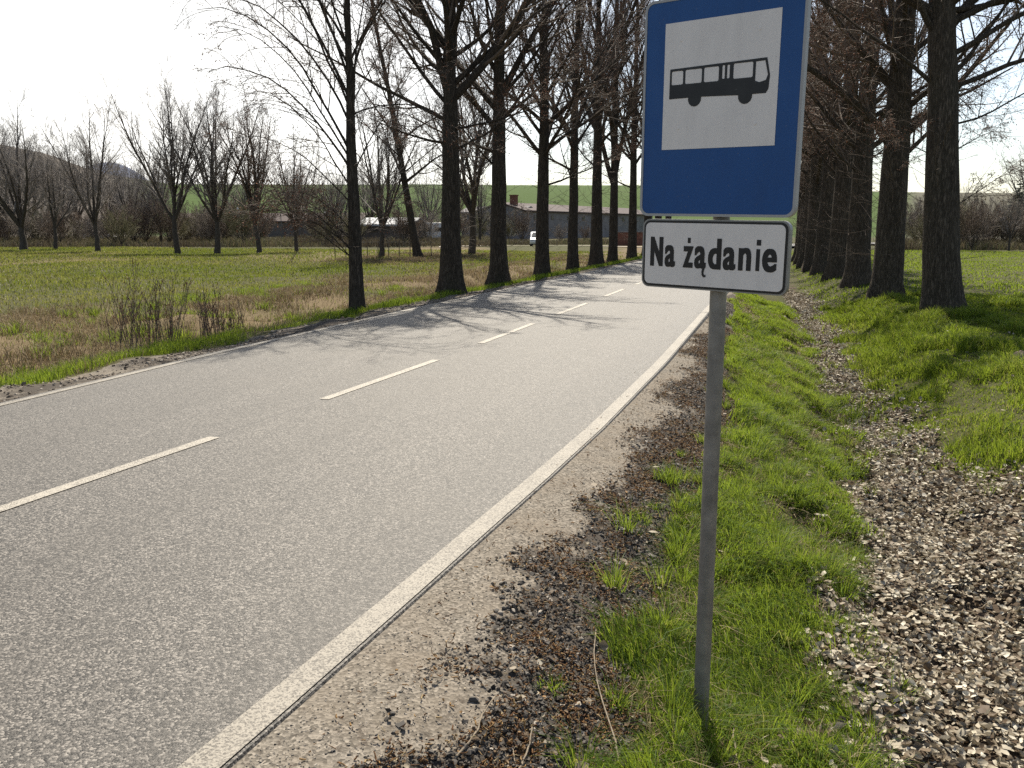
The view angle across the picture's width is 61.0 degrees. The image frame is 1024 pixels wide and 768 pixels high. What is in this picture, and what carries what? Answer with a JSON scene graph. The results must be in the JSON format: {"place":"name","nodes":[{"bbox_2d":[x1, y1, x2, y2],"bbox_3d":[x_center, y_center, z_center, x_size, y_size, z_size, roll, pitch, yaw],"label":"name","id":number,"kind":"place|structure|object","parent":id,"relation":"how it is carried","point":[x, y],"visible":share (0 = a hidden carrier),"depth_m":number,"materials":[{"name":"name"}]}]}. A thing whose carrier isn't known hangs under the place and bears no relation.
{"place":"outdoors","nodes":[
{"label":"outdoors","id":0,"kind":"place"},
{"bbox_2d":[0,279,429,378],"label":"ditch grass","id":1,"kind":"structure","parent":0,"point":[36,336],"depth_m":17.68,"materials":[{"name":"green plant"}]},
{"bbox_2d":[0,251,623,382],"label":"dry grass","id":2,"kind":"structure","parent":0,"point":[30,320],"depth_m":20.06,"materials":[{"name":"plant"}]},
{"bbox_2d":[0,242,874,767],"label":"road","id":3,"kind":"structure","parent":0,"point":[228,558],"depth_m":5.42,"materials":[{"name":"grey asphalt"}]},
{"bbox_2d":[0,146,1023,767],"bbox_3d":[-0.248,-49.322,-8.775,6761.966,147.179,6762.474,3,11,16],"label":"ground","id":4,"kind":"structure","parent":0,"point":[400,660],"depth_m":5.04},
{"bbox_2d":[0,207,17,239],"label":"thicket shrub","id":5,"kind":"object","parent":4,"relation":"on","point":[4,229],"visible":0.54,"depth_m":99.11,"materials":[{"name":"brown plant"}]},
{"bbox_2d":[0,113,38,240],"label":"background tree","id":6,"kind":"object","parent":4,"relation":"on","point":[2,212],"visible":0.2,"depth_m":101.65,"materials":[{"name":"brown plant"}]},
{"bbox_2d":[0,197,49,238],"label":"thicket shrub","id":7,"kind":"object","parent":4,"relation":"on","point":[26,224],"visible":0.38,"depth_m":92.82,"materials":[{"name":"brown plant"}]},
{"bbox_2d":[0,84,54,249],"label":"meadow tree","id":8,"kind":"object","parent":4,"relation":"on","point":[14,187],"visible":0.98,"depth_m":76.70,"materials":[{"name":"brown plant"}]},
{"bbox_2d":[0,115,58,238],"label":"background tree","id":9,"kind":"object","parent":4,"relation":"on","point":[36,201],"visible":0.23,"depth_m":116.33,"materials":[{"name":"brown plant"}]},
{"bbox_2d":[34,203,76,243],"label":"thicket shrub","id":10,"kind":"object","parent":4,"relation":"on","point":[61,227],"visible":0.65,"depth_m":91.56,"materials":[{"name":"brown plant"}]},
{"bbox_2d":[31,140,80,248],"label":"meadow tree","id":11,"kind":"object","parent":4,"relation":"on","point":[54,207],"visible":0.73,"depth_m":77.36,"materials":[{"name":"brown plant"}]},
{"bbox_2d":[31,135,97,238],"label":"background tree","id":12,"kind":"object","parent":4,"relation":"on","point":[71,197],"visible":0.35,"depth_m":105.59,"materials":[{"name":"brown plant"}]},
{"bbox_2d":[20,132,113,236],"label":"background tree","id":13,"kind":"object","parent":4,"relation":"on","point":[67,200],"visible":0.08,"depth_m":121.57,"materials":[{"name":"brown plant"}]},
{"bbox_2d":[20,85,131,251],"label":"meadow tree","id":14,"kind":"object","parent":4,"relation":"on","point":[86,157],"visible":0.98,"depth_m":70.06,"materials":[{"name":"brown plant"}]},
{"bbox_2d":[65,218,93,242],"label":"thicket shrub","id":15,"kind":"object","parent":4,"relation":"on","point":[75,227],"visible":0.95,"depth_m":94.50,"materials":[{"name":"brown plant"}]},
{"bbox_2d":[76,157,131,219],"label":"background tree","id":16,"kind":"object","parent":4,"relation":"on","point":[115,188],"visible":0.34,"depth_m":109.10,"materials":[{"name":"brown plant"}]},
{"bbox_2d":[87,193,134,241],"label":"thicket shrub","id":17,"kind":"object","parent":4,"relation":"on","point":[106,209],"visible":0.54,"depth_m":90.48,"materials":[{"name":"brown plant"}]},
{"bbox_2d":[92,142,148,234],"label":"background tree","id":18,"kind":"object","parent":4,"relation":"on","point":[115,176],"visible":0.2,"depth_m":124.54,"materials":[{"name":"brown plant"}]},
{"bbox_2d":[101,203,140,244],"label":"thicket shrub","id":19,"kind":"object","parent":4,"relation":"on","point":[126,227],"visible":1,"depth_m":87.19,"materials":[{"name":"brown plant"}]},
{"bbox_2d":[107,153,144,239],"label":"background tree","id":20,"kind":"object","parent":4,"relation":"on","point":[120,188],"visible":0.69,"depth_m":101.29,"materials":[{"name":"brown plant"}]},
{"bbox_2d":[100,258,159,351],"bbox_3d":[-5.769,-1.140,13.098,0.857,1.622,0.662,-3,11,-17],"label":"sapling clump","id":21,"kind":"object","parent":4,"relation":"on","point":[137,326],"visible":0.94,"depth_m":13.14,"materials":[{"name":"plant"}]},
{"bbox_2d":[111,197,150,242],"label":"thicket shrub","id":22,"kind":"object","parent":4,"relation":"on","point":[140,232],"visible":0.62,"depth_m":94.04,"materials":[{"name":"brown plant"}]},
{"bbox_2d":[114,152,166,234],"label":"background tree","id":23,"kind":"object","parent":4,"relation":"on","point":[137,178],"visible":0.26,"depth_m":116.46,"materials":[{"name":"brown plant"}]},
{"bbox_2d":[117,189,165,240],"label":"thicket shrub","id":24,"kind":"object","parent":4,"relation":"on","point":[146,238],"visible":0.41,"depth_m":97.07,"materials":[{"name":"brown plant"}]},
{"bbox_2d":[126,157,177,241],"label":"background tree","id":25,"kind":"object","parent":4,"relation":"on","point":[148,204],"visible":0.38,"depth_m":97.53,"materials":[{"name":"brown plant"}]},
{"bbox_2d":[96,49,234,253],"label":"meadow tree","id":26,"kind":"object","parent":4,"relation":"on","point":[180,195],"visible":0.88,"depth_m":67.15,"materials":[{"name":"brown plant"}]},
{"bbox_2d":[142,189,189,241],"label":"thicket shrub","id":27,"kind":"object","parent":4,"relation":"on","point":[164,227],"visible":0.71,"depth_m":93.46,"materials":[{"name":"brown plant"}]},
{"bbox_2d":[149,270,191,343],"bbox_3d":[-5.205,-1.111,13.204,0.642,1.213,0.551,3,11,16],"label":"sapling clump","id":28,"kind":"object","parent":4,"relation":"on","point":[170,308],"visible":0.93,"depth_m":13.25,"materials":[{"name":"brown plant"}]},
{"bbox_2d":[156,208,194,237],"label":"thicket shrub","id":29,"kind":"object","parent":4,"relation":"on","point":[183,229],"visible":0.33,"depth_m":98.10,"materials":[{"name":"brown plant"}]},
{"bbox_2d":[137,64,270,253],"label":"meadow tree","id":30,"kind":"object","parent":4,"relation":"on","point":[210,192],"visible":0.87,"depth_m":66.96,"materials":[{"name":"brown plant"}]},
{"bbox_2d":[190,208,222,240],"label":"thicket shrub","id":31,"kind":"object","parent":4,"relation":"on","point":[207,230],"visible":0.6,"depth_m":95.50,"materials":[{"name":"brown plant"}]},
{"bbox_2d":[190,281,224,337],"bbox_3d":[-5.055,-1.150,14.458,0.544,1.146,0.720,-3,11,-17],"label":"sapling clump","id":32,"kind":"object","parent":4,"relation":"on","point":[206,316],"visible":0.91,"depth_m":14.42,"materials":[{"name":"brown plant"}]},
{"bbox_2d":[199,202,234,237],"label":"thicket shrub","id":33,"kind":"object","parent":4,"relation":"on","point":[222,225],"visible":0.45,"depth_m":95.45,"materials":[{"name":"brown plant"}]},
{"bbox_2d":[205,294,244,331],"bbox_3d":[-4.983,-1.073,15.211,0.841,0.990,0.618,-1,10,-3],"label":"sapling clump","id":34,"kind":"object","parent":4,"relation":"on","point":[229,325],"visible":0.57,"depth_m":15.14,"materials":[{"name":"brown plant"}]},
{"bbox_2d":[188,85,279,252],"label":"meadow tree","id":35,"kind":"object","parent":4,"relation":"on","point":[246,185],"visible":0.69,"depth_m":67.09,"materials":[{"name":"brown plant"}]},
{"bbox_2d":[220,171,253,238],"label":"background tree","id":36,"kind":"object","parent":4,"relation":"on","point":[243,193],"visible":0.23,"depth_m":114.82,"materials":[{"name":"brown plant"}]},
{"bbox_2d":[217,192,259,239],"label":"thicket shrub","id":37,"kind":"object","parent":4,"relation":"on","point":[238,223],"visible":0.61,"depth_m":89.20,"materials":[{"name":"brown plant"}]},
{"bbox_2d":[0,233,489,246],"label":"undergrowth","id":38,"kind":"object","parent":4,"relation":"on","point":[283,241],"visible":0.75,"depth_m":88.44,"materials":[{"name":"plant"}]},
{"bbox_2d":[252,210,275,239],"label":"thicket shrub","id":39,"kind":"object","parent":4,"relation":"on","point":[265,228],"visible":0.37,"depth_m":97.58,"materials":[{"name":"brown plant"}]},
{"bbox_2d":[167,213,369,236],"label":"long barn","id":40,"kind":"structure","parent":4,"relation":"on","point":[283,220],"depth_m":176.14,"materials":[{"name":"grey tile"}]},
{"bbox_2d":[247,117,331,251],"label":"meadow tree","id":41,"kind":"object","parent":4,"relation":"on","point":[296,248],"visible":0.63,"depth_m":67.43,"materials":[{"name":"brown plant"}]},
{"bbox_2d":[0,267,599,402],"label":"soil clods","id":42,"kind":"object","parent":4,"relation":"on","point":[168,357],"visible":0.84,"depth_m":11.86,"materials":[{"name":"brown soil"}]},
{"bbox_2d":[0,246,640,380],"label":"meadow grass","id":43,"kind":"structure","parent":4,"relation":"on","point":[82,252],"depth_m":41.81,"materials":[{"name":"green plant"}]},
{"bbox_2d":[0,255,641,387],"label":"roadside grass","id":44,"kind":"structure","parent":4,"relation":"on","point":[154,349],"depth_m":13.40,"materials":[{"name":"green plant"}]},
{"bbox_2d":[304,208,341,245],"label":"thicket shrub","id":45,"kind":"object","parent":4,"relation":"on","point":[320,235],"visible":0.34,"depth_m":90.75,"materials":[{"name":"brown plant"}]},
{"bbox_2d":[170,0,478,311],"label":"avenue tree","id":46,"kind":"object","parent":4,"relation":"on","point":[356,280],"visible":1,"depth_m":17.46,"materials":[{"name":"brown plant"}]},
{"bbox_2d":[314,162,346,239],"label":"background tree","id":47,"kind":"object","parent":4,"relation":"on","point":[334,189],"visible":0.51,"depth_m":95.55,"materials":[{"name":"brown plant"}]},
{"bbox_2d":[309,155,363,237],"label":"background tree","id":48,"kind":"object","parent":4,"relation":"on","point":[344,199],"visible":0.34,"depth_m":114.80,"materials":[{"name":"brown plant"}]},
{"bbox_2d":[341,209,372,233],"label":"thicket shrub","id":49,"kind":"object","parent":4,"relation":"on","point":[362,224],"visible":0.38,"depth_m":102.18,"materials":[{"name":"brown plant"}]},
{"bbox_2d":[357,162,390,217],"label":"background tree","id":50,"kind":"object","parent":4,"relation":"on","point":[365,207],"visible":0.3,"depth_m":124.83,"materials":[{"name":"brown plant"}]},
{"bbox_2d":[327,85,438,257],"bbox_3d":[-8.284,-13.617,55.968,7.092,11.594,6.810,0,10,0],"label":"meadow tree","id":51,"kind":"object","parent":4,"relation":"on","point":[387,182],"visible":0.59,"depth_m":56.06,"materials":[{"name":"brown plant"}]},
{"bbox_2d":[361,217,428,240],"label":"white roofed shed","id":52,"kind":"structure","parent":4,"relation":"on","point":[374,233],"depth_m":105.71,"materials":[{"name":"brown wood"}]},
{"bbox_2d":[387,199,423,245],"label":"thicket shrub","id":53,"kind":"object","parent":4,"relation":"on","point":[400,224],"visible":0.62,"depth_m":88.58,"materials":[{"name":"brown plant"}]},
{"bbox_2d":[353,0,468,256],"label":"leaning tree","id":54,"kind":"object","parent":4,"relation":"on","point":[416,250],"visible":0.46,"depth_m":55.78,"materials":[{"name":"brown plant"}]},
{"bbox_2d":[267,0,562,293],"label":"avenue tree","id":55,"kind":"object","parent":4,"relation":"on","point":[451,276],"visible":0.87,"depth_m":21.93,"materials":[{"name":"brown plant"}]},
{"bbox_2d":[408,157,441,220],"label":"background tree","id":56,"kind":"object","parent":4,"relation":"on","point":[423,200],"visible":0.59,"depth_m":119.30,"materials":[{"name":"brown plant"}]},
{"bbox_2d":[416,209,440,238],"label":"thicket shrub","id":57,"kind":"object","parent":4,"relation":"on","point":[425,226],"visible":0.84,"depth_m":105.21,"materials":[{"name":"brown plant"}]},
{"bbox_2d":[401,23,522,253],"bbox_3d":[-2.982,-17.613,62.269,7.750,17.383,11.582,-6,12,-31],"label":"meadow tree","id":58,"kind":"object","parent":4,"relation":"on","point":[469,203],"visible":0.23,"depth_m":62.19,"materials":[{"name":"brown plant"}]},
{"bbox_2d":[460,198,469,238],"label":"thicket shrub","id":59,"kind":"object","parent":4,"relation":"on","point":[462,224],"visible":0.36,"depth_m":97.28,"materials":[{"name":"brown plant"}]},
{"bbox_2d":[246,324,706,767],"bbox_3d":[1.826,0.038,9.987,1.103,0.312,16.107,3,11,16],"label":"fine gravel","id":60,"kind":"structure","parent":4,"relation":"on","point":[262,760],"depth_m":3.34,"materials":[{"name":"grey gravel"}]},
{"bbox_2d":[466,209,490,236],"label":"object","id":61,"kind":"object","parent":4,"relation":"on","point":[483,229],"visible":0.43,"depth_m":119.76,"materials":[{"name":"brown plant"}]},
{"bbox_2d":[468,168,491,239],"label":"background tree","id":62,"kind":"object","parent":4,"relation":"on","point":[479,206],"visible":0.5,"depth_m":97.85,"materials":[{"name":"brown plant"}]},
{"bbox_2d":[369,0,603,285],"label":"avenue tree","id":63,"kind":"object","parent":4,"relation":"on","point":[498,271],"visible":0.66,"depth_m":25.96,"materials":[{"name":"brown plant"}]},
{"bbox_2d":[507,206,535,239],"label":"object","id":64,"kind":"object","parent":4,"relation":"on","point":[520,231],"visible":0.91,"depth_m":109.89,"materials":[{"name":"brown plant"}]},
{"bbox_2d":[289,321,774,767],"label":"fallen catkins","id":65,"kind":"object","parent":4,"relation":"on","point":[591,692],"visible":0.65,"depth_m":3.85,"materials":[{"name":"brown plant"}]},
{"bbox_2d":[425,0,643,274],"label":"avenue tree","id":66,"kind":"object","parent":4,"relation":"on","point":[542,256],"visible":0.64,"depth_m":30.82,"materials":[{"name":"brown plant"}]},
{"bbox_2d":[462,237,608,244],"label":"undergrowth","id":67,"kind":"object","parent":4,"relation":"on","point":[511,241],"visible":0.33,"depth_m":99.39,"materials":[{"name":"plant"}]},
{"bbox_2d":[334,298,739,767],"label":"gravel","id":68,"kind":"structure","parent":4,"relation":"on","point":[476,700],"depth_m":3.75,"materials":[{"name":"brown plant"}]},
{"bbox_2d":[475,195,652,238],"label":"grey barn","id":69,"kind":"structure","parent":4,"relation":"on","point":[560,210],"depth_m":156.39,"materials":[{"name":"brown tile"}]},
{"bbox_2d":[506,0,645,269],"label":"avenue tree","id":70,"kind":"object","parent":4,"relation":"on","point":[573,254],"visible":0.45,"depth_m":35.88,"materials":[{"name":"brown plant"}]},
{"bbox_2d":[425,335,734,767],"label":"soil clods","id":71,"kind":"object","parent":4,"relation":"on","point":[549,657],"visible":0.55,"depth_m":3.83,"materials":[{"name":"brown soil"}]},
{"bbox_2d":[530,0,652,265],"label":"avenue tree","id":72,"kind":"object","parent":4,"relation":"on","point":[596,255],"visible":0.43,"depth_m":40.90,"materials":[{"name":"brown plant"}]},
{"bbox_2d":[593,631,618,766],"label":"fallen stick","id":73,"kind":"object","parent":4,"relation":"on","point":[602,699],"visible":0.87,"depth_m":3.32,"materials":[{"name":"brown wood"}]},
{"bbox_2d":[559,0,654,258],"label":"avenue tree","id":74,"kind":"object","parent":4,"relation":"on","point":[633,158],"visible":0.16,"depth_m":51.17,"materials":[{"name":"brown plant"}]},
{"bbox_2d":[568,0,647,262],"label":"avenue tree","id":75,"kind":"object","parent":4,"relation":"on","point":[612,254],"visible":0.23,"depth_m":45.45,"materials":[{"name":"brown plant"}]},
{"bbox_2d":[585,4,651,254],"bbox_3d":[8.517,-16.090,55.553,8.759,16.798,4.842,-3,11,-19],"label":"avenue tree","id":76,"kind":"object","parent":4,"relation":"on","point":[646,217],"visible":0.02,"depth_m":55.38,"materials":[{"name":"brown plant"}]},
{"bbox_2d":[618,232,642,245],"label":"brick wall","id":77,"kind":"structure","parent":4,"relation":"on","point":[622,241],"depth_m":91.56,"materials":[{"name":"red brick"}]},
{"bbox_2d":[403,297,1023,767],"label":"stray leaves","id":78,"kind":"object","parent":4,"relation":"on","point":[603,645],"visible":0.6,"depth_m":5.40,"materials":[{"name":"brown plant"}]},
{"bbox_2d":[640,0,811,731],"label":"bus stop sign","id":79,"kind":"object","parent":4,"relation":"on","point":[724,86],"visible":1,"depth_m":3.10,"materials":[{"name":"metal"}]},
{"bbox_2d":[527,292,926,767],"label":"verge grass","id":80,"kind":"structure","parent":4,"relation":"on","point":[775,309],"depth_m":4.81,"materials":[{"name":"green plant"}]},
{"bbox_2d":[619,296,924,767],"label":"dry thatch","id":81,"kind":"object","parent":4,"relation":"on","point":[725,474],"visible":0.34,"depth_m":4.89,"materials":[{"name":"green plant"}]},
{"bbox_2d":[779,1,831,268],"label":"avenue tree","id":82,"kind":"object","parent":4,"relation":"on","point":[802,247],"visible":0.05,"depth_m":48.41,"materials":[{"name":"brown plant"}]},
{"bbox_2d":[791,47,827,260],"bbox_3d":[19.445,-15.343,56.412,5.570,15.200,7.008,5,12,28],"label":"avenue tree","id":83,"kind":"object","parent":4,"relation":"on","point":[796,237],"visible":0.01,"depth_m":57.86,"materials":[{"name":"brown plant"}]},
{"bbox_2d":[783,38,843,264],"bbox_3d":[19.070,-14.530,52.233,9.191,15.065,6.347,-3,11,-16],"label":"avenue tree","id":84,"kind":"object","parent":4,"relation":"on","point":[795,260],"visible":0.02,"depth_m":52.92,"materials":[{"name":"brown plant"}]},
{"bbox_2d":[792,1,843,272],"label":"avenue tree","id":85,"kind":"object","parent":4,"relation":"on","point":[816,184],"visible":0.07,"depth_m":43.35,"materials":[{"name":"brown plant"}]},
{"bbox_2d":[794,2,922,275],"bbox_3d":[14.901,-12.234,38.608,7.008,15.200,5.570,6,12,32],"label":"avenue tree","id":86,"kind":"object","parent":4,"relation":"on","point":[820,258],"visible":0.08,"depth_m":39.03,"materials":[{"name":"brown plant"}]},
{"bbox_2d":[802,0,984,287],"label":"avenue tree","id":87,"kind":"object","parent":4,"relation":"on","point":[857,271],"visible":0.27,"depth_m":28.19,"materials":[{"name":"brown plant"}]},
{"bbox_2d":[771,289,1023,767],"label":"gravel path","id":88,"kind":"structure","parent":4,"relation":"on","point":[960,681],"depth_m":5.42,"materials":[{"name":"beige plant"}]},
{"bbox_2d":[790,249,1023,316],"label":"lawn grass","id":89,"kind":"structure","parent":4,"relation":"on","point":[997,284],"depth_m":34.22,"materials":[{"name":"green plant"}]},
{"bbox_2d":[799,324,1022,756],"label":"litter tufts","id":90,"kind":"object","parent":4,"relation":"on","point":[865,637],"visible":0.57,"depth_m":4.70,"materials":[{"name":"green plant"}]},
{"bbox_2d":[801,0,1023,282],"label":"avenue tree","id":91,"kind":"object","parent":4,"relation":"on","point":[835,267],"visible":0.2,"depth_m":33.01,"materials":[{"name":"brown plant"}]},
{"bbox_2d":[803,287,1023,494],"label":"lawn grass","id":92,"kind":"structure","parent":4,"relation":"on","point":[908,330],"depth_m":13.13,"materials":[{"name":"green plant"}]},
{"bbox_2d":[905,208,922,241],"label":"hedge shrub","id":93,"kind":"object","parent":4,"relation":"on","point":[912,235],"visible":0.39,"depth_m":77.70,"materials":[{"name":"brown plant"}]},
{"bbox_2d":[906,195,923,237],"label":"hedge shrub","id":94,"kind":"object","parent":4,"relation":"on","point":[918,206],"visible":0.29,"depth_m":84.90,"materials":[{"name":"brown plant"}]},
{"bbox_2d":[807,0,1023,298],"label":"avenue tree","id":95,"kind":"object","parent":4,"relation":"on","point":[889,255],"visible":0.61,"depth_m":22.11,"materials":[{"name":"brown plant"}]},
{"bbox_2d":[809,0,1023,310],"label":"avenue tree","id":96,"kind":"object","parent":4,"relation":"on","point":[942,284],"visible":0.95,"depth_m":17.95,"materials":[{"name":"brown plant"}]},
{"bbox_2d":[874,236,1023,249],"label":"undergrowth","id":97,"kind":"object","parent":4,"relation":"on","point":[997,244],"visible":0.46,"depth_m":73.20,"materials":[{"name":"plant"}]},
{"bbox_2d":[960,188,1001,250],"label":"lawn shrub","id":98,"kind":"object","parent":4,"relation":"on","point":[976,223],"visible":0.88,"depth_m":68.53,"materials":[{"name":"brown plant"}]},
{"bbox_2d":[960,195,1008,244],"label":"hedge shrub","id":99,"kind":"object","parent":4,"relation":"on","point":[979,219],"visible":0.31,"depth_m":75.10,"materials":[{"name":"brown plant"}]},
{"bbox_2d":[972,201,1012,242],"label":"hedge shrub","id":100,"kind":"object","parent":4,"relation":"on","point":[998,230],"visible":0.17,"depth_m":79.95,"materials":[{"name":"brown plant"}]},
{"bbox_2d":[990,196,1023,241],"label":"hedge shrub","id":101,"kind":"object","parent":4,"relation":"on","point":[1014,232],"visible":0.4,"depth_m":79.22,"materials":[{"name":"brown plant"}]},
{"bbox_2d":[993,140,1023,208],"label":"round tree","id":102,"kind":"object","parent":4,"relation":"on","point":[1008,177],"visible":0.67,"depth_m":110.85,"materials":[{"name":"green plant"}]},
{"bbox_2d":[995,190,1023,250],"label":"lawn tree","id":103,"kind":"object","parent":4,"relation":"on","point":[1011,213],"visible":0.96,"depth_m":70.79,"materials":[{"name":"brown plant"}]},
{"bbox_2d":[0,0,1023,192],"label":"sky","id":104,"kind":"structure","parent":0,"point":[52,49],"materials":[{"name":"white"}]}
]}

